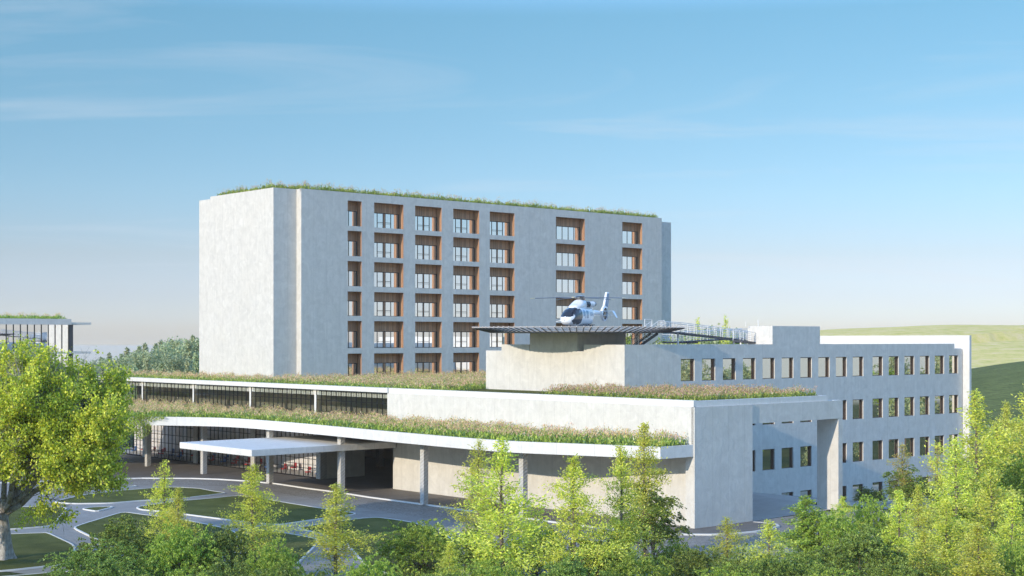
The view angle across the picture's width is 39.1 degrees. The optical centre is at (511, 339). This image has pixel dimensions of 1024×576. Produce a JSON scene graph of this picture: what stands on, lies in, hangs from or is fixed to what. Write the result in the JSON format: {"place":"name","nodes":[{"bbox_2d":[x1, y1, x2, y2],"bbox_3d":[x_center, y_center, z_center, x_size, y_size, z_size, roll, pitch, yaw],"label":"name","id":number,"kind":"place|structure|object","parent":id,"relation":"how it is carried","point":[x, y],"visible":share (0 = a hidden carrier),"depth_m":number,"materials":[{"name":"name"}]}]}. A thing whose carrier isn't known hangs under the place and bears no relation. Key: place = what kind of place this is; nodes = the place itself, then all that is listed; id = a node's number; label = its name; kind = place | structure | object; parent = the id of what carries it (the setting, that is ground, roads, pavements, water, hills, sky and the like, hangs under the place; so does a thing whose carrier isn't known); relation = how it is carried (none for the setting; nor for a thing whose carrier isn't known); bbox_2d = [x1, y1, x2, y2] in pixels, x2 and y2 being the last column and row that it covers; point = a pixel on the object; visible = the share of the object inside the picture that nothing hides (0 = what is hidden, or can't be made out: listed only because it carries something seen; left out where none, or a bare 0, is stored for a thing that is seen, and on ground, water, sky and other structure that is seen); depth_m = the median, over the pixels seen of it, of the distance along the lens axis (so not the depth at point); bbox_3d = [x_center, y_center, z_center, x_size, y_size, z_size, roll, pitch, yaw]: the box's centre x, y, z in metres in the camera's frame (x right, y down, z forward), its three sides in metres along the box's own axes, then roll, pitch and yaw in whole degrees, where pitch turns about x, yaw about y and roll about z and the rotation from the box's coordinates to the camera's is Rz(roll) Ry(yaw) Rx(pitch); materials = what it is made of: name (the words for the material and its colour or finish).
{"place":"outdoors","nodes":[
{"label":"outdoors","id":0,"kind":"place"},
{"bbox_2d":[0,533,72,569],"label":"lawn","id":1,"kind":"structure","parent":0,"point":[30,549],"depth_m":123.29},
{"bbox_2d":[9,507,64,527],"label":"lawn","id":2,"kind":"structure","parent":0,"point":[13,516],"depth_m":144.70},
{"bbox_2d":[57,487,222,502],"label":"lawn","id":3,"kind":"structure","parent":0,"point":[131,495],"depth_m":166.09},
{"bbox_2d":[76,512,236,554],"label":"lawn","id":4,"kind":"structure","parent":0,"point":[97,527],"depth_m":139.24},
{"bbox_2d":[138,496,352,523],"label":"lawn","id":5,"kind":"structure","parent":0,"point":[204,507],"depth_m":152.38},
{"bbox_2d":[242,532,315,565],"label":"lawn","id":6,"kind":"structure","parent":0,"point":[296,543],"depth_m":126.92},
{"bbox_2d":[209,462,312,562],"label":"young tree","id":7,"kind":"object","parent":6,"relation":"on","point":[261,532],"visible":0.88,"depth_m":113.77,"materials":[{"name":"green plant"}]},
{"bbox_2d":[301,518,451,575],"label":"lawn","id":8,"kind":"structure","parent":0,"point":[376,525],"depth_m":133.48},
{"bbox_2d":[375,518,459,568],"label":"bush","id":9,"kind":"object","parent":8,"relation":"on","point":[435,550],"visible":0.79,"depth_m":112.18,"materials":[{"name":"green plant"}]},
{"bbox_2d":[116,479,886,548],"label":"cobble band","id":10,"kind":"object","parent":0,"point":[417,510],"visible":0.49,"depth_m":154.95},
{"bbox_2d":[0,325,1023,575],"bbox_3d":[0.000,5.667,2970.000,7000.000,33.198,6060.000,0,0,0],"label":"ground","id":11,"kind":"structure","parent":0,"point":[996,365],"depth_m":705.55,"materials":[{"name":"green plant"}]},
{"bbox_2d":[0,318,90,368],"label":"glass building","id":12,"kind":"structure","parent":11,"relation":"on","point":[57,332],"depth_m":227.25,"materials":[{"name":"concrete"}]},
{"bbox_2d":[0,312,66,318],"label":"roof meadow","id":13,"kind":"structure","parent":12,"relation":"on","point":[45,316],"depth_m":227.45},
{"bbox_2d":[0,324,68,351],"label":"window","id":14,"kind":"structure","parent":12,"relation":"in","point":[58,335],"depth_m":226.90,"materials":[{"name":"clear glass"}]},
{"bbox_2d":[0,331,139,560],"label":"spreading tree","id":15,"kind":"object","parent":11,"relation":"on","point":[63,426],"visible":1,"depth_m":112.70,"materials":[{"name":"green plant"}]},
{"bbox_2d":[36,534,163,575],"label":"bush","id":16,"kind":"object","parent":11,"relation":"on","point":[110,564],"visible":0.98,"depth_m":98.68,"materials":[{"name":"green plant"}]},
{"bbox_2d":[129,346,171,386],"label":"forest tree","id":17,"kind":"object","parent":11,"relation":"on","point":[153,360],"visible":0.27,"depth_m":344.56,"materials":[{"name":"green plant"}]},
{"bbox_2d":[152,352,195,373],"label":"forest tree","id":18,"kind":"object","parent":11,"relation":"on","point":[174,364],"visible":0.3,"depth_m":298.81,"materials":[{"name":"green plant"}]},
{"bbox_2d":[141,565,210,575],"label":"bush","id":19,"kind":"object","parent":11,"relation":"on","point":[180,572],"visible":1,"depth_m":88.17,"materials":[{"name":"green plant"}]},
{"bbox_2d":[141,515,223,575],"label":"bush","id":20,"kind":"object","parent":11,"relation":"on","point":[163,549],"visible":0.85,"depth_m":100.36,"materials":[{"name":"green plant"}]},
{"bbox_2d":[194,551,282,575],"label":"bush","id":21,"kind":"object","parent":11,"relation":"on","point":[225,572],"visible":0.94,"depth_m":91.71,"materials":[{"name":"green plant"}]},
{"bbox_2d":[0,449,775,533],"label":"promenade","id":22,"kind":"structure","parent":11,"relation":"on","point":[374,481],"depth_m":183.61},
{"bbox_2d":[96,376,842,528],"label":"podium building","id":23,"kind":"structure","parent":11,"relation":"on","point":[709,465],"depth_m":155.80,"materials":[{"name":"concrete"}]},
{"bbox_2d":[129,413,164,439],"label":"hanging creeper","id":24,"kind":"object","parent":23,"relation":"hanging from","point":[143,417],"visible":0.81,"depth_m":187.04,"materials":[{"name":"green plant"}]},
{"bbox_2d":[143,382,189,403],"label":"window","id":25,"kind":"structure","parent":23,"relation":"in","point":[146,390],"depth_m":213.62,"materials":[{"name":"black metal"}]},
{"bbox_2d":[151,425,192,462],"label":"window","id":26,"kind":"structure","parent":23,"relation":"in","point":[183,427],"depth_m":214.56,"materials":[{"name":"black metal"}]},
{"bbox_2d":[194,384,246,408],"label":"window","id":27,"kind":"structure","parent":23,"relation":"in","point":[205,393],"depth_m":202.45,"materials":[{"name":"black metal"}]},
{"bbox_2d":[198,426,249,469],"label":"window","id":28,"kind":"structure","parent":23,"relation":"in","point":[214,430],"depth_m":203.59,"materials":[{"name":"glass"}]},
{"bbox_2d":[251,387,310,410],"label":"window","id":29,"kind":"structure","parent":23,"relation":"in","point":[255,396],"depth_m":190.70,"materials":[{"name":"black metal"}]},
{"bbox_2d":[256,429,315,477],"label":"window","id":30,"kind":"structure","parent":23,"relation":"in","point":[260,434],"depth_m":190.98,"materials":[{"name":"glass"}]},
{"bbox_2d":[122,368,485,390],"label":"roof meadow","id":31,"kind":"structure","parent":23,"relation":"on","point":[451,381],"depth_m":195.96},
{"bbox_2d":[316,390,386,416],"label":"window","id":32,"kind":"structure","parent":23,"relation":"in","point":[326,400],"depth_m":179.01,"materials":[{"name":"black metal"}]},
{"bbox_2d":[125,396,687,446],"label":"roof meadow","id":33,"kind":"structure","parent":23,"relation":"on","point":[455,428],"depth_m":159.43,"materials":[{"name":"plant"}]},
{"bbox_2d":[199,187,670,378],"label":"ward tower","id":34,"kind":"structure","parent":23,"relation":"on","point":[304,281],"depth_m":224.69,"materials":[{"name":"concrete"}]},
{"bbox_2d":[217,179,657,217],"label":"roof meadow","id":35,"kind":"structure","parent":34,"relation":"on","point":[374,192],"depth_m":228.66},
{"bbox_2d":[540,380,817,400],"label":"roof meadow","id":36,"kind":"structure","parent":23,"relation":"on","point":[699,393],"depth_m":148.78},
{"bbox_2d":[113,552,1021,575],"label":"undergrowth","id":37,"kind":"object","parent":11,"relation":"on","point":[410,567],"visible":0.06,"depth_m":111.16,"materials":[{"name":"green plant"}]},
{"bbox_2d":[486,320,970,502],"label":"side wing","id":38,"kind":"structure","parent":11,"relation":"on","point":[909,392],"depth_m":182.13,"materials":[{"name":"concrete"}]},
{"bbox_2d":[472,319,755,351],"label":"helipad","id":39,"kind":"object","parent":38,"relation":"on","point":[555,339],"visible":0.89,"depth_m":167.38,"materials":[{"name":"metal"}]},
{"bbox_2d":[530,292,620,328],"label":"helicopter","id":40,"kind":"object","parent":39,"relation":"on","point":[578,312],"visible":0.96,"depth_m":168.56,"materials":[{"name":"white paint"}]},
{"bbox_2d":[681,359,693,380],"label":"window","id":41,"kind":"structure","parent":38,"relation":"in","point":[687,365],"depth_m":166.70,"materials":[{"name":"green glass"}]},
{"bbox_2d":[702,359,713,380],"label":"window","id":42,"kind":"structure","parent":38,"relation":"in","point":[707,364],"depth_m":169.03,"materials":[{"name":"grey glass"}]},
{"bbox_2d":[723,358,734,379],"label":"window","id":43,"kind":"structure","parent":38,"relation":"in","point":[728,363],"depth_m":171.55,"materials":[{"name":"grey glass"}]},
{"bbox_2d":[743,358,754,378],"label":"window","id":44,"kind":"structure","parent":38,"relation":"in","point":[748,363],"depth_m":174.04,"materials":[{"name":"grey glass"}]},
{"bbox_2d":[763,358,773,378],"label":"window","id":45,"kind":"structure","parent":38,"relation":"in","point":[768,363],"depth_m":176.54,"materials":[{"name":"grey glass"}]},
{"bbox_2d":[763,449,773,469],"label":"window","id":46,"kind":"structure","parent":38,"relation":"in","point":[768,454],"depth_m":176.54,"materials":[{"name":"green glass"}]},
{"bbox_2d":[782,358,792,377],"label":"window","id":47,"kind":"structure","parent":38,"relation":"in","point":[787,363],"depth_m":179.01,"materials":[{"name":"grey glass"}]},
{"bbox_2d":[782,447,792,468],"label":"window","id":48,"kind":"structure","parent":38,"relation":"in","point":[787,453],"depth_m":179.01,"materials":[{"name":"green glass"}]},
{"bbox_2d":[800,357,810,377],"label":"window","id":49,"kind":"structure","parent":38,"relation":"in","point":[805,362],"depth_m":181.43,"materials":[{"name":"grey glass"}]},
{"bbox_2d":[800,446,810,466],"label":"window","id":50,"kind":"structure","parent":38,"relation":"in","point":[805,451],"depth_m":181.43,"materials":[{"name":"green glass"}]},
{"bbox_2d":[818,357,828,376],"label":"window","id":51,"kind":"structure","parent":38,"relation":"in","point":[823,362],"depth_m":183.93,"materials":[{"name":"grey glass"}]},
{"bbox_2d":[807,561,859,575],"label":"bush","id":52,"kind":"object","parent":11,"relation":"on","point":[848,571],"visible":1,"depth_m":86.29,"materials":[{"name":"green plant"}]},
{"bbox_2d":[753,492,961,520],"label":"forecourt","id":53,"kind":"structure","parent":11,"relation":"on","point":[767,506],"depth_m":157.69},
{"bbox_2d":[852,486,885,503],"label":"bush","id":54,"kind":"object","parent":11,"relation":"on","point":[867,492],"visible":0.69,"depth_m":177.53,"materials":[{"name":"green plant"}]},
{"bbox_2d":[876,464,934,512],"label":"bush","id":55,"kind":"object","parent":11,"relation":"on","point":[890,490],"visible":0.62,"depth_m":149.37,"materials":[{"name":"green plant"}]},
{"bbox_2d":[859,543,953,575],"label":"bush","id":56,"kind":"object","parent":11,"relation":"on","point":[895,570],"visible":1,"depth_m":90.92,"materials":[{"name":"green plant"}]},
{"bbox_2d":[882,528,957,575],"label":"young tree","id":57,"kind":"object","parent":11,"relation":"on","point":[922,538],"visible":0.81,"depth_m":91.75,"materials":[{"name":"green plant"}]},
{"bbox_2d":[923,443,950,502],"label":"young tree","id":58,"kind":"object","parent":11,"relation":"on","point":[937,460],"visible":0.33,"depth_m":152.02,"materials":[{"name":"green plant"}]},
{"bbox_2d":[911,496,990,575],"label":"young tree","id":59,"kind":"object","parent":11,"relation":"on","point":[950,552],"visible":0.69,"depth_m":97.62,"materials":[{"name":"green plant"}]},
{"bbox_2d":[934,523,1012,575],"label":"young tree","id":60,"kind":"object","parent":11,"relation":"on","point":[973,568],"visible":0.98,"depth_m":89.77,"materials":[{"name":"green plant"}]},
{"bbox_2d":[947,420,1020,499],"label":"young tree","id":61,"kind":"object","parent":11,"relation":"on","point":[996,429],"visible":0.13,"depth_m":141.45,"materials":[{"name":"green plant"}]},
{"bbox_2d":[956,492,1023,575],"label":"young tree","id":62,"kind":"object","parent":11,"relation":"on","point":[1013,509],"visible":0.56,"depth_m":96.15,"materials":[{"name":"green plant"}]},
{"bbox_2d":[981,539,1023,575],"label":"bush","id":63,"kind":"object","parent":11,"relation":"on","point":[1013,563],"visible":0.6,"depth_m":91.70,"materials":[{"name":"green plant"}]},
{"bbox_2d":[995,400,1022,461],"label":"young tree","id":64,"kind":"object","parent":11,"relation":"on","point":[1005,410],"visible":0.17,"depth_m":159.67,"materials":[{"name":"green plant"}]},
{"bbox_2d":[0,482,1023,575],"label":"path","id":65,"kind":"structure","parent":0,"point":[83,516],"depth_m":143.07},
{"bbox_2d":[67,514,184,570],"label":"bush","id":66,"kind":"object","parent":65,"relation":"on","point":[122,530],"visible":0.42,"depth_m":106.23,"materials":[{"name":"green plant"}]},
{"bbox_2d":[137,459,195,539],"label":"young tree","id":67,"kind":"object","parent":65,"relation":"on","point":[163,482],"visible":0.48,"depth_m":112.99,"materials":[{"name":"green plant"}]},
{"bbox_2d":[156,486,212,551],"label":"young tree","id":68,"kind":"object","parent":65,"relation":"on","point":[176,519],"visible":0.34,"depth_m":109.83,"materials":[{"name":"green plant"}]},
{"bbox_2d":[163,523,259,575],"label":"bush","id":69,"kind":"object","parent":65,"relation":"on","point":[224,539],"visible":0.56,"depth_m":102.59,"materials":[{"name":"green plant"}]},
{"bbox_2d":[136,496,355,524],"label":"lawn kerb","id":70,"kind":"structure","parent":65,"relation":"on","point":[244,521],"depth_m":147.09,"materials":[{"name":"white"}]},
{"bbox_2d":[245,536,305,575],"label":"bush","id":71,"kind":"object","parent":65,"relation":"on","point":[267,554],"visible":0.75,"depth_m":97.79,"materials":[{"name":"green plant"}]},
{"bbox_2d":[290,482,386,574],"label":"young tree","id":72,"kind":"object","parent":65,"relation":"on","point":[340,540],"visible":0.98,"depth_m":108.97,"materials":[{"name":"green plant"}]},
{"bbox_2d":[336,550,402,575],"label":"bush","id":73,"kind":"object","parent":65,"relation":"on","point":[361,569],"visible":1,"depth_m":94.64,"materials":[{"name":"green plant"}]},
{"bbox_2d":[0,477,779,535],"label":"kerb","id":74,"kind":"structure","parent":65,"relation":"on","point":[777,526],"depth_m":162.63,"materials":[{"name":"white"}]},
{"bbox_2d":[433,542,464,575],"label":"young tree","id":75,"kind":"object","parent":65,"relation":"on","point":[448,555],"visible":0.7,"depth_m":96.90,"materials":[{"name":"green plant"}]},
{"bbox_2d":[437,438,499,535],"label":"young tree","id":76,"kind":"object","parent":65,"relation":"on","point":[476,468],"visible":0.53,"depth_m":123.97,"materials":[{"name":"green plant"}]},
{"bbox_2d":[441,522,518,572],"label":"bush","id":77,"kind":"object","parent":65,"relation":"on","point":[467,553],"visible":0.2,"depth_m":105.50,"materials":[{"name":"green plant"}]},
{"bbox_2d":[447,557,522,575],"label":"bush","id":78,"kind":"object","parent":65,"relation":"on","point":[480,571],"visible":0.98,"depth_m":92.02,"materials":[{"name":"green plant"}]},
{"bbox_2d":[432,436,558,575],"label":"young tree","id":79,"kind":"object","parent":65,"relation":"on","point":[502,463],"visible":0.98,"depth_m":100.51,"materials":[{"name":"green plant"}]},
{"bbox_2d":[505,517,566,575],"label":"bush","id":80,"kind":"object","parent":65,"relation":"on","point":[530,547],"visible":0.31,"depth_m":108.34,"materials":[{"name":"green plant"}]},
{"bbox_2d":[526,552,606,575],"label":"bush","id":81,"kind":"object","parent":65,"relation":"on","point":[567,567],"visible":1,"depth_m":91.23,"materials":[{"name":"green plant"}]},
{"bbox_2d":[524,453,639,572],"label":"young tree","id":82,"kind":"object","parent":65,"relation":"on","point":[575,528],"visible":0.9,"depth_m":98.87,"materials":[{"name":"green plant"}]},
{"bbox_2d":[560,522,629,575],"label":"bush","id":83,"kind":"object","parent":65,"relation":"on","point":[598,566],"visible":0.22,"depth_m":102.04,"materials":[{"name":"green plant"}]},
{"bbox_2d":[576,444,670,575],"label":"young tree","id":84,"kind":"object","parent":65,"relation":"on","point":[619,470],"visible":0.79,"depth_m":102.80,"materials":[{"name":"green plant"}]},
{"bbox_2d":[598,543,673,575],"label":"bush","id":85,"kind":"object","parent":65,"relation":"on","point":[647,567],"visible":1,"depth_m":94.79,"materials":[{"name":"green plant"}]},
{"bbox_2d":[612,421,683,560],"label":"young tree","id":86,"kind":"object","parent":65,"relation":"on","point":[643,443],"visible":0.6,"depth_m":116.65,"materials":[{"name":"green plant"}]},
{"bbox_2d":[615,482,694,560],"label":"bush","id":87,"kind":"object","parent":65,"relation":"on","point":[662,525],"visible":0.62,"depth_m":115.32,"materials":[{"name":"green plant"}]},
{"bbox_2d":[649,537,696,575],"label":"bush","id":88,"kind":"object","parent":65,"relation":"on","point":[668,552],"visible":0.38,"depth_m":105.78,"materials":[{"name":"green plant"}]},
{"bbox_2d":[654,544,724,575],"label":"bush","id":89,"kind":"object","parent":65,"relation":"on","point":[694,561],"visible":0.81,"depth_m":101.80,"materials":[{"name":"green plant"}]},
{"bbox_2d":[694,560,759,575],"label":"bush","id":90,"kind":"object","parent":65,"relation":"on","point":[714,573],"visible":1,"depth_m":90.07,"materials":[{"name":"green plant"}]},
{"bbox_2d":[705,516,749,568],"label":"young tree","id":91,"kind":"object","parent":65,"relation":"on","point":[729,543],"visible":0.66,"depth_m":107.75,"materials":[{"name":"green plant"}]},
{"bbox_2d":[713,542,782,575],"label":"bush","id":92,"kind":"object","parent":65,"relation":"on","point":[744,566],"visible":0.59,"depth_m":95.25,"materials":[{"name":"green plant"}]},
{"bbox_2d":[728,519,800,572],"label":"young tree","id":93,"kind":"object","parent":65,"relation":"on","point":[771,539],"visible":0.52,"depth_m":100.18,"materials":[{"name":"green plant"}]},
{"bbox_2d":[750,540,842,575],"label":"bush","id":94,"kind":"object","parent":65,"relation":"on","point":[775,568],"visible":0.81,"depth_m":94.89,"materials":[{"name":"green plant"}]},
{"bbox_2d":[765,494,838,564],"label":"young tree","id":95,"kind":"object","parent":65,"relation":"on","point":[793,535],"visible":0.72,"depth_m":112.82,"materials":[{"name":"green plant"}]},
{"bbox_2d":[799,505,864,570],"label":"bush","id":96,"kind":"object","parent":65,"relation":"on","point":[824,526],"visible":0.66,"depth_m":111.46,"materials":[{"name":"green plant"}]},
{"bbox_2d":[825,495,863,541],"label":"young tree","id":97,"kind":"object","parent":65,"relation":"on","point":[843,502],"visible":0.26,"depth_m":121.68,"materials":[{"name":"green plant"}]},
{"bbox_2d":[791,522,915,575],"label":"bush","id":98,"kind":"object","parent":65,"relation":"on","point":[857,547],"visible":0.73,"depth_m":97.21,"materials":[{"name":"green plant"}]},
{"bbox_2d":[850,489,896,547],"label":"bush","id":99,"kind":"object","parent":65,"relation":"on","point":[868,517],"visible":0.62,"depth_m":123.54,"materials":[{"name":"green plant"}]},
{"bbox_2d":[870,489,927,570],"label":"young tree","id":100,"kind":"object","parent":65,"relation":"on","point":[898,525],"visible":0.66,"depth_m":105.87,"materials":[{"name":"green plant"}]},
{"bbox_2d":[884,442,922,512],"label":"young tree","id":101,"kind":"object","parent":65,"relation":"on","point":[903,461],"visible":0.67,"depth_m":149.90,"materials":[{"name":"green plant"}]},
{"bbox_2d":[895,483,938,569],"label":"young tree","id":102,"kind":"object","parent":65,"relation":"on","point":[921,520],"visible":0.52,"depth_m":111.85,"materials":[{"name":"green plant"}]},
{"bbox_2d":[922,436,1004,550],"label":"young tree","id":103,"kind":"object","parent":65,"relation":"on","point":[959,473],"visible":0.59,"depth_m":117.77,"materials":[{"name":"green plant"}]},
{"bbox_2d":[910,388,1023,542],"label":"young tree","id":104,"kind":"object","parent":65,"relation":"on","point":[974,456],"visible":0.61,"depth_m":123.67,"materials":[{"name":"green plant"}]},
{"bbox_2d":[927,498,1023,551],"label":"bush","id":105,"kind":"object","parent":65,"relation":"on","point":[971,515],"visible":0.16,"depth_m":117.31,"materials":[{"name":"green plant"}]},
{"bbox_2d":[947,466,1023,571],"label":"young tree","id":106,"kind":"object","parent":65,"relation":"on","point":[987,500],"visible":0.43,"depth_m":103.91,"materials":[{"name":"green plant"}]},
{"bbox_2d":[962,383,1023,498],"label":"young tree","id":107,"kind":"object","parent":65,"relation":"on","point":[1019,426],"visible":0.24,"depth_m":138.22,"materials":[{"name":"green plant"}]},
{"bbox_2d":[978,448,1023,532],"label":"young tree","id":108,"kind":"object","parent":65,"relation":"on","point":[1015,477],"visible":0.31,"depth_m":127.85,"materials":[{"name":"green plant"}]},
{"bbox_2d":[0,0,1023,344],"label":"sky","id":109,"kind":"structure","parent":0,"point":[826,164],"materials":[{"name":"blue"}]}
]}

